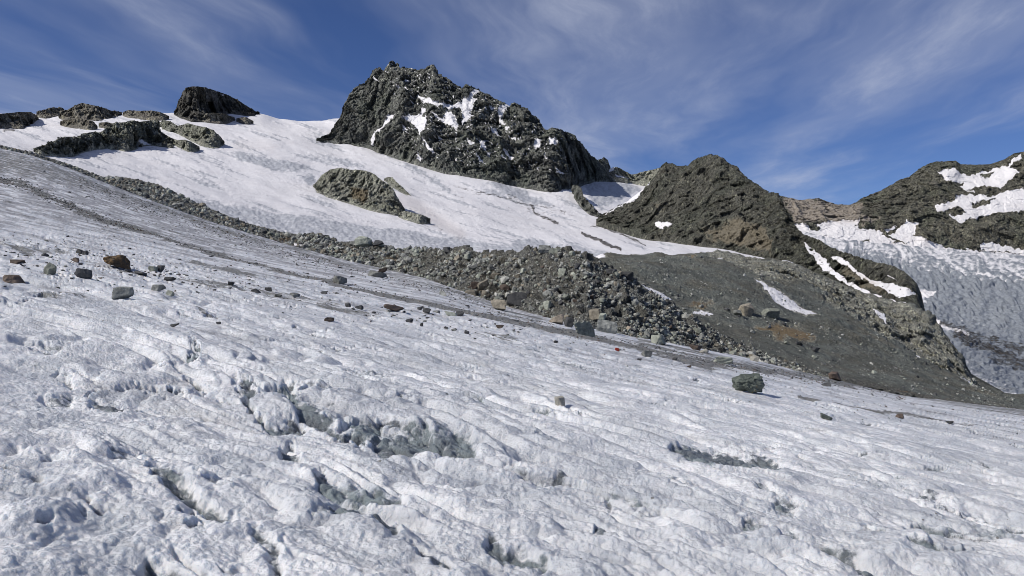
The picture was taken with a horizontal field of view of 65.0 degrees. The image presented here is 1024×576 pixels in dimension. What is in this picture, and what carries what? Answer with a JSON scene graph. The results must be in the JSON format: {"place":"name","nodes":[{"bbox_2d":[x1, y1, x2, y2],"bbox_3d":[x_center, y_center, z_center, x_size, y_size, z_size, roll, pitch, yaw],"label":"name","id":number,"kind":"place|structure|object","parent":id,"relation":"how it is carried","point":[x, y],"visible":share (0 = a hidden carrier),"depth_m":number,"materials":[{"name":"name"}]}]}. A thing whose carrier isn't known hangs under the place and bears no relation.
{"place":"outdoors","nodes":[
{"label":"outdoors","id":0,"kind":"place"},
{"bbox_2d":[174,86,259,121],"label":"mountain","id":1,"kind":"structure","parent":0,"point":[195,103],"depth_m":1035.93,"materials":[{"name":"black stone"}]},
{"bbox_2d":[0,113,763,258],"bbox_3d":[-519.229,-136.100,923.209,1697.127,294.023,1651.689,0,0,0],"label":"snowfield","id":2,"kind":"structure","parent":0,"point":[265,171],"depth_m":582.74,"materials":[{"name":"white snow"}]},
{"bbox_2d":[0,112,38,128],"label":"rock outcrop","id":3,"kind":"object","parent":2,"relation":"on","point":[18,120],"visible":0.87,"depth_m":802.07,"materials":[{"name":"grey stone"}]},
{"bbox_2d":[36,107,63,118],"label":"rock outcrop","id":4,"kind":"object","parent":2,"relation":"on","point":[49,112],"visible":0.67,"depth_m":977.46,"materials":[{"name":"grey stone"}]},
{"bbox_2d":[60,119,97,129],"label":"rock outcrop","id":5,"kind":"object","parent":2,"relation":"on","point":[81,124],"visible":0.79,"depth_m":827.76,"materials":[{"name":"grey stone"}]},
{"bbox_2d":[58,103,121,120],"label":"rock outcrop","id":6,"kind":"object","parent":2,"relation":"on","point":[84,111],"visible":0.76,"depth_m":935.06,"materials":[{"name":"grey stone"}]},
{"bbox_2d":[33,120,174,156],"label":"rock outcrop","id":7,"kind":"object","parent":2,"relation":"on","point":[130,135],"visible":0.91,"depth_m":642.58,"materials":[{"name":"grey stone"}]},
{"bbox_2d":[99,122,112,127],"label":"rock outcrop","id":8,"kind":"object","parent":2,"relation":"on","point":[103,124],"visible":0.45,"depth_m":843.96,"materials":[{"name":"grey stone"}]},
{"bbox_2d":[123,110,168,120],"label":"rock outcrop","id":9,"kind":"object","parent":2,"relation":"on","point":[150,115],"visible":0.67,"depth_m":963.87,"materials":[{"name":"grey stone"}]},
{"bbox_2d":[172,138,199,151],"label":"rock outcrop","id":10,"kind":"object","parent":2,"relation":"on","point":[187,146],"visible":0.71,"depth_m":715.79,"materials":[{"name":"grey stone"}]},
{"bbox_2d":[160,120,224,148],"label":"rock outcrop","id":11,"kind":"object","parent":2,"relation":"on","point":[205,137],"visible":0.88,"depth_m":784.91,"materials":[{"name":"grey stone"}]},
{"bbox_2d":[203,113,235,123],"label":"rock outcrop","id":12,"kind":"object","parent":2,"relation":"on","point":[217,118],"visible":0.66,"depth_m":998.29,"materials":[{"name":"grey stone"}]},
{"bbox_2d":[236,117,253,124],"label":"rock outcrop","id":13,"kind":"object","parent":2,"relation":"on","point":[245,120],"visible":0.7,"depth_m":1049.19,"materials":[{"name":"grey stone"}]},
{"bbox_2d":[313,168,404,215],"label":"rock outcrop","id":14,"kind":"object","parent":2,"relation":"on","point":[367,190],"visible":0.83,"depth_m":517.70,"materials":[{"name":"grey stone"}]},
{"bbox_2d":[384,177,410,195],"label":"rock outcrop","id":15,"kind":"object","parent":2,"relation":"on","point":[392,182],"visible":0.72,"depth_m":666.32,"materials":[{"name":"grey stone"}]},
{"bbox_2d":[398,211,430,224],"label":"rock outcrop","id":16,"kind":"object","parent":2,"relation":"on","point":[414,217],"visible":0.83,"depth_m":447.38,"materials":[{"name":"grey stone"}]},
{"bbox_2d":[571,185,602,216],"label":"rock outcrop","id":17,"kind":"object","parent":2,"relation":"on","point":[584,204],"visible":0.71,"depth_m":718.01,"materials":[{"name":"grey stone"}]},
{"bbox_2d":[611,167,658,185],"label":"rock outcrop","id":18,"kind":"object","parent":2,"relation":"on","point":[644,178],"visible":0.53,"depth_m":1095.68,"materials":[{"name":"grey stone"}]},
{"bbox_2d":[316,61,627,192],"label":"mountain","id":19,"kind":"structure","parent":0,"point":[429,117],"depth_m":869.26,"materials":[{"name":"grey stone"}]},
{"bbox_2d":[0,148,1023,575],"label":"glacier","id":20,"kind":"object","parent":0,"point":[250,434],"visible":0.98,"depth_m":8.39,"materials":[{"name":"white ice"}]},
{"bbox_2d":[3,275,25,283],"bbox_3d":[-10.301,-0.168,16.677,0.400,0.224,0.414,0,0,0],"label":"boulder","id":21,"kind":"object","parent":20,"relation":"on","point":[12,279],"visible":0.87,"depth_m":16.56,"materials":[{"name":"brown stone"}]},
{"bbox_2d":[10,259,25,263],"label":"rock","id":22,"kind":"object","parent":20,"relation":"on","point":[15,261],"visible":1,"depth_m":20.52,"materials":[{"name":"brown stone"}]},
{"bbox_2d":[43,262,56,274],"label":"rock","id":23,"kind":"object","parent":20,"relation":"on","point":[50,268],"visible":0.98,"depth_m":18.96,"materials":[{"name":"grey stone"}]},
{"bbox_2d":[74,268,92,278],"bbox_3d":[-10.104,-0.327,18.989,0.344,0.278,0.330,0,0,0],"label":"boulder","id":24,"kind":"object","parent":20,"relation":"on","point":[83,273],"visible":0.95,"depth_m":18.88,"materials":[{"name":"stone"}]},
{"bbox_2d":[103,255,130,269],"bbox_3d":[-12.492,-0.817,25.471,0.816,0.487,0.570,0,0,0],"label":"boulder","id":25,"kind":"object","parent":20,"relation":"on","point":[122,261],"visible":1,"depth_m":25.29,"materials":[{"name":"stone"}]},
{"bbox_2d":[112,286,133,299],"bbox_3d":[-7.723,0.119,15.967,0.372,0.301,0.278,0,0,-13],"label":"boulder","id":26,"kind":"object","parent":20,"relation":"on","point":[121,292],"visible":0.98,"depth_m":15.87,"materials":[{"name":"grey stone"}]},
{"bbox_2d":[134,270,146,275],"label":"rock","id":27,"kind":"object","parent":20,"relation":"on","point":[140,273],"visible":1,"depth_m":24.03,"materials":[{"name":"stone"}]},
{"bbox_2d":[148,266,157,271],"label":"rock","id":28,"kind":"object","parent":20,"relation":"on","point":[152,268],"visible":0.98,"depth_m":26.97,"materials":[{"name":"grey stone"}]},
{"bbox_2d":[151,284,165,290],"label":"rock","id":29,"kind":"object","parent":20,"relation":"on","point":[157,287],"visible":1,"depth_m":19.05,"materials":[{"name":"grey stone"}]},
{"bbox_2d":[157,265,164,271],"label":"rock","id":30,"kind":"object","parent":20,"relation":"on","point":[161,268],"visible":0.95,"depth_m":27.21,"materials":[{"name":"stone"}]},
{"bbox_2d":[164,277,175,280],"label":"rock","id":31,"kind":"object","parent":20,"relation":"on","point":[169,278],"visible":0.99,"depth_m":23.98,"materials":[{"name":"stone"}]},
{"bbox_2d":[166,290,174,295],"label":"rock","id":32,"kind":"object","parent":20,"relation":"on","point":[170,293],"visible":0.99,"depth_m":18.73,"materials":[{"name":"grey stone"}]},
{"bbox_2d":[265,287,271,291],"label":"rock","id":33,"kind":"object","parent":20,"relation":"on","point":[269,289],"visible":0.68,"depth_m":27.36,"materials":[{"name":"stone"}]},
{"bbox_2d":[290,293,299,297],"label":"rock","id":34,"kind":"object","parent":20,"relation":"on","point":[295,295],"visible":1,"depth_m":26.39,"materials":[{"name":"grey stone"}]},
{"bbox_2d":[324,317,333,321],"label":"rock","id":35,"kind":"object","parent":20,"relation":"on","point":[328,319],"visible":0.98,"depth_m":19.05,"materials":[{"name":"brown stone"}]},
{"bbox_2d":[333,276,346,283],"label":"boulder","id":36,"kind":"object","parent":20,"relation":"on","point":[339,280],"visible":0.89,"depth_m":43.56,"materials":[{"name":"grey stone"}]},
{"bbox_2d":[368,271,386,277],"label":"boulder","id":37,"kind":"object","parent":20,"relation":"on","point":[377,274],"visible":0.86,"depth_m":60.80,"materials":[{"name":"grey stone"}]},
{"bbox_2d":[378,268,386,272],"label":"rock","id":38,"kind":"object","parent":20,"relation":"on","point":[382,270],"visible":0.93,"depth_m":72.93,"materials":[{"name":"brown stone"}]},
{"bbox_2d":[384,304,403,310],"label":"boulder","id":39,"kind":"object","parent":20,"relation":"on","point":[393,307],"visible":1,"depth_m":28.30,"materials":[{"name":"brown stone"}]},
{"bbox_2d":[423,307,430,313],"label":"rock","id":40,"kind":"object","parent":20,"relation":"on","point":[426,310],"visible":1,"depth_m":29.80,"materials":[{"name":"stone"}]},
{"bbox_2d":[444,311,456,315],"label":"rock","id":41,"kind":"object","parent":20,"relation":"on","point":[450,313],"visible":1,"depth_m":30.21,"materials":[{"name":"grey stone"}]},
{"bbox_2d":[456,311,463,315],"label":"rock","id":42,"kind":"object","parent":20,"relation":"on","point":[460,313],"visible":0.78,"depth_m":33.23,"materials":[{"name":"stone"}]},
{"bbox_2d":[491,299,505,310],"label":"boulder","id":43,"kind":"object","parent":20,"relation":"on","point":[497,304],"visible":0.91,"depth_m":47.31,"materials":[{"name":"beige stone"}]},
{"bbox_2d":[2,145,1008,407],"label":"moraine","id":44,"kind":"structure","parent":20,"relation":"on","point":[582,287],"depth_m":59.65,"materials":[{"name":"grey gravel"}]},
{"bbox_2d":[0,145,340,257],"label":"rubble","id":45,"kind":"object","parent":44,"relation":"on","point":[145,187],"visible":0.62,"depth_m":171.61,"materials":[{"name":"grey stone"}]},
{"bbox_2d":[354,236,371,246],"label":"boulder","id":46,"kind":"object","parent":44,"relation":"on","point":[362,241],"visible":0.81,"depth_m":107.81,"materials":[{"name":"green stone"}]},
{"bbox_2d":[372,240,383,246],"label":"rock","id":47,"kind":"object","parent":44,"relation":"on","point":[377,242],"visible":1,"depth_m":103.96,"materials":[{"name":"stone"}]},
{"bbox_2d":[443,247,449,254],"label":"rock","id":48,"kind":"object","parent":44,"relation":"on","point":[446,250],"visible":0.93,"depth_m":84.16,"materials":[{"name":"stone"}]},
{"bbox_2d":[79,170,828,378],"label":"rubble","id":49,"kind":"object","parent":44,"relation":"on","point":[404,258],"visible":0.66,"depth_m":61.51,"materials":[{"name":"grey stone"}]},
{"bbox_2d":[464,253,470,258],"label":"rock","id":50,"kind":"object","parent":44,"relation":"on","point":[467,256],"visible":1,"depth_m":76.53,"materials":[{"name":"grey stone"}]},
{"bbox_2d":[465,290,477,295],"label":"rock","id":51,"kind":"object","parent":44,"relation":"on","point":[472,292],"visible":0.56,"depth_m":64.10,"materials":[{"name":"beige stone"}]},
{"bbox_2d":[470,281,478,288],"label":"rock","id":52,"kind":"object","parent":44,"relation":"on","point":[473,285],"visible":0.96,"depth_m":66.46,"materials":[{"name":"brown stone"}]},
{"bbox_2d":[477,279,488,289],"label":"rock","id":53,"kind":"object","parent":44,"relation":"on","point":[482,284],"visible":0.91,"depth_m":64.50,"materials":[{"name":"beige stone"}]},
{"bbox_2d":[481,290,489,296],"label":"rock","id":54,"kind":"object","parent":44,"relation":"on","point":[486,293],"visible":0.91,"depth_m":63.06,"materials":[{"name":"beige stone"}]},
{"bbox_2d":[490,273,499,279],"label":"rock","id":55,"kind":"object","parent":44,"relation":"on","point":[492,276],"visible":0.69,"depth_m":65.64,"materials":[{"name":"beige stone"}]},
{"bbox_2d":[499,284,509,291],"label":"rock","id":56,"kind":"object","parent":44,"relation":"on","point":[504,287],"visible":0.95,"depth_m":62.07,"materials":[{"name":"brown stone"}]},
{"bbox_2d":[538,245,551,253],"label":"boulder","id":57,"kind":"object","parent":44,"relation":"on","point":[542,249],"visible":0.87,"depth_m":64.55,"materials":[{"name":"grey stone"}]},
{"bbox_2d":[543,301,551,308],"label":"rock","id":58,"kind":"object","parent":44,"relation":"on","point":[547,304],"visible":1,"depth_m":54.03,"materials":[{"name":"grey stone"}]},
{"bbox_2d":[549,248,559,253],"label":"rock","id":59,"kind":"object","parent":44,"relation":"on","point":[553,250],"visible":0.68,"depth_m":61.85,"materials":[{"name":"grey stone"}]},
{"bbox_2d":[558,268,566,275],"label":"rock","id":60,"kind":"object","parent":44,"relation":"on","point":[561,271],"visible":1,"depth_m":58.02,"materials":[{"name":"grey stone"}]},
{"bbox_2d":[589,308,599,319],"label":"rock","id":61,"kind":"object","parent":44,"relation":"on","point":[594,314],"visible":0.98,"depth_m":49.33,"materials":[{"name":"beige stone"}]},
{"bbox_2d":[599,313,605,319],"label":"rock","id":62,"kind":"object","parent":44,"relation":"on","point":[602,316],"visible":0.68,"depth_m":48.95,"materials":[{"name":"grey stone"}]},
{"bbox_2d":[606,269,616,274],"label":"rock","id":63,"kind":"object","parent":44,"relation":"on","point":[609,271],"visible":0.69,"depth_m":57.83,"materials":[{"name":"stone"}]},
{"bbox_2d":[621,272,633,280],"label":"rock","id":64,"kind":"object","parent":44,"relation":"on","point":[628,275],"visible":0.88,"depth_m":58.03,"materials":[{"name":"stone"}]},
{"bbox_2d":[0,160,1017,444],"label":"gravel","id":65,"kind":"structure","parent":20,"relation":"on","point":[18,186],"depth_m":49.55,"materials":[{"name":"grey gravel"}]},
{"bbox_2d":[507,292,526,306],"bbox_3d":[0.367,0.879,58.010,1.516,1.212,1.573,0,0,0],"label":"boulder","id":66,"kind":"object","parent":20,"relation":"on","point":[515,298],"visible":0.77,"depth_m":57.54,"materials":[{"name":"stone"}]},
{"bbox_2d":[549,314,563,324],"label":"boulder","id":67,"kind":"object","parent":20,"relation":"on","point":[558,319],"visible":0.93,"depth_m":45.11,"materials":[{"name":"stone"}]},
{"bbox_2d":[554,396,564,405],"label":"rock","id":68,"kind":"object","parent":20,"relation":"on","point":[559,400],"visible":1,"depth_m":11.47,"materials":[{"name":"stone"}]},
{"bbox_2d":[564,317,573,327],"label":"rock","id":69,"kind":"object","parent":20,"relation":"on","point":[568,321],"visible":0.93,"depth_m":43.99,"materials":[{"name":"stone"}]},
{"bbox_2d":[573,321,594,336],"bbox_3d":[3.261,1.937,37.808,1.209,0.808,0.770,0,0,-24],"label":"boulder","id":70,"kind":"object","parent":20,"relation":"on","point":[584,328],"visible":0.89,"depth_m":37.46,"materials":[{"name":"grey stone"}]},
{"bbox_2d":[596,320,617,333],"bbox_3d":[5.467,2.266,46.617,1.219,0.925,1.042,0,0,0],"label":"boulder","id":71,"kind":"object","parent":20,"relation":"on","point":[607,326],"visible":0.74,"depth_m":46.17,"materials":[{"name":"grey stone"}]},
{"bbox_2d":[641,350,652,356],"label":"rock","id":72,"kind":"object","parent":20,"relation":"on","point":[645,353],"visible":0.94,"depth_m":29.00,"materials":[{"name":"grey stone"}]},
{"bbox_2d":[651,335,665,344],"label":"boulder","id":73,"kind":"object","parent":20,"relation":"on","point":[657,339],"visible":0.81,"depth_m":44.47,"materials":[{"name":"grey stone"}]},
{"bbox_2d":[689,344,700,350],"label":"rock","id":74,"kind":"object","parent":20,"relation":"on","point":[694,347],"visible":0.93,"depth_m":46.08,"materials":[{"name":"brown stone"}]},
{"bbox_2d":[713,356,732,364],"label":"boulder","id":75,"kind":"object","parent":20,"relation":"on","point":[723,360],"visible":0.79,"depth_m":35.13,"materials":[{"name":"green stone"}]},
{"bbox_2d":[731,373,764,392],"bbox_3d":[6.000,2.425,20.348,0.785,0.489,0.625,0,0,0],"label":"boulder","id":76,"kind":"object","parent":20,"relation":"on","point":[752,383],"visible":1,"depth_m":20.18,"materials":[{"name":"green stone"}]},
{"bbox_2d":[750,355,758,361],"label":"rock","id":77,"kind":"object","parent":20,"relation":"on","point":[754,358],"visible":0.84,"depth_m":49.36,"materials":[{"name":"stone"}]},
{"bbox_2d":[821,382,830,386],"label":"rock","id":78,"kind":"object","parent":20,"relation":"on","point":[827,384],"visible":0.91,"depth_m":35.33,"materials":[{"name":"stone"}]},
{"bbox_2d":[820,413,832,420],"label":"rock","id":79,"kind":"object","parent":20,"relation":"on","point":[824,416],"visible":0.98,"depth_m":17.62,"materials":[{"name":"grey stone"}]},
{"bbox_2d":[828,371,840,380],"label":"boulder","id":80,"kind":"object","parent":20,"relation":"on","point":[834,375],"visible":0.98,"depth_m":55.20,"materials":[{"name":"brown stone"}]},
{"bbox_2d":[895,413,903,418],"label":"rock","id":81,"kind":"object","parent":20,"relation":"on","point":[900,415],"visible":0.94,"depth_m":21.88,"materials":[{"name":"brown stone"}]},
{"bbox_2d":[0,0,1023,204],"label":"sky","id":82,"kind":"structure","parent":0,"point":[837,102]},
{"bbox_2d":[596,154,1003,392],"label":"mountain","id":83,"kind":"structure","parent":0,"point":[712,201],"depth_m":488.83,"materials":[{"name":"grey stone"}]},
{"bbox_2d":[596,249,1023,409],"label":"debris slope","id":84,"kind":"structure","parent":0,"point":[809,318],"depth_m":119.64,"materials":[{"name":"grey gravel"}]},
{"bbox_2d":[733,310,741,316],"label":"rock","id":85,"kind":"object","parent":84,"relation":"on","point":[736,312],"visible":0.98,"depth_m":105.93,"materials":[{"name":"grey stone"}]},
{"bbox_2d":[738,303,754,316],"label":"boulder","id":86,"kind":"object","parent":84,"relation":"on","point":[747,309],"visible":0.78,"depth_m":107.51,"materials":[{"name":"beige stone"}]},
{"bbox_2d":[761,308,779,317],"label":"boulder","id":87,"kind":"object","parent":84,"relation":"on","point":[772,312],"visible":0.96,"depth_m":109.07,"materials":[{"name":"grey stone"}]},
{"bbox_2d":[812,347,819,351],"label":"rock","id":88,"kind":"object","parent":84,"relation":"on","point":[815,349],"visible":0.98,"depth_m":89.07,"materials":[{"name":"stone"}]},
{"bbox_2d":[780,152,1023,254],"bbox_3d":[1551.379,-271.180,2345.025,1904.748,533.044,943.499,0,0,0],"label":"mountain","id":89,"kind":"structure","parent":0,"point":[956,205],"depth_m":2015.60,"materials":[{"name":"grey stone"}]},
{"bbox_2d":[801,231,1023,393],"bbox_3d":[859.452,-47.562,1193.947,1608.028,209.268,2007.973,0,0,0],"label":"glacier","id":90,"kind":"object","parent":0,"point":[973,301],"visible":0.23,"depth_m":755.31,"materials":[{"name":"white ice"}]}
]}

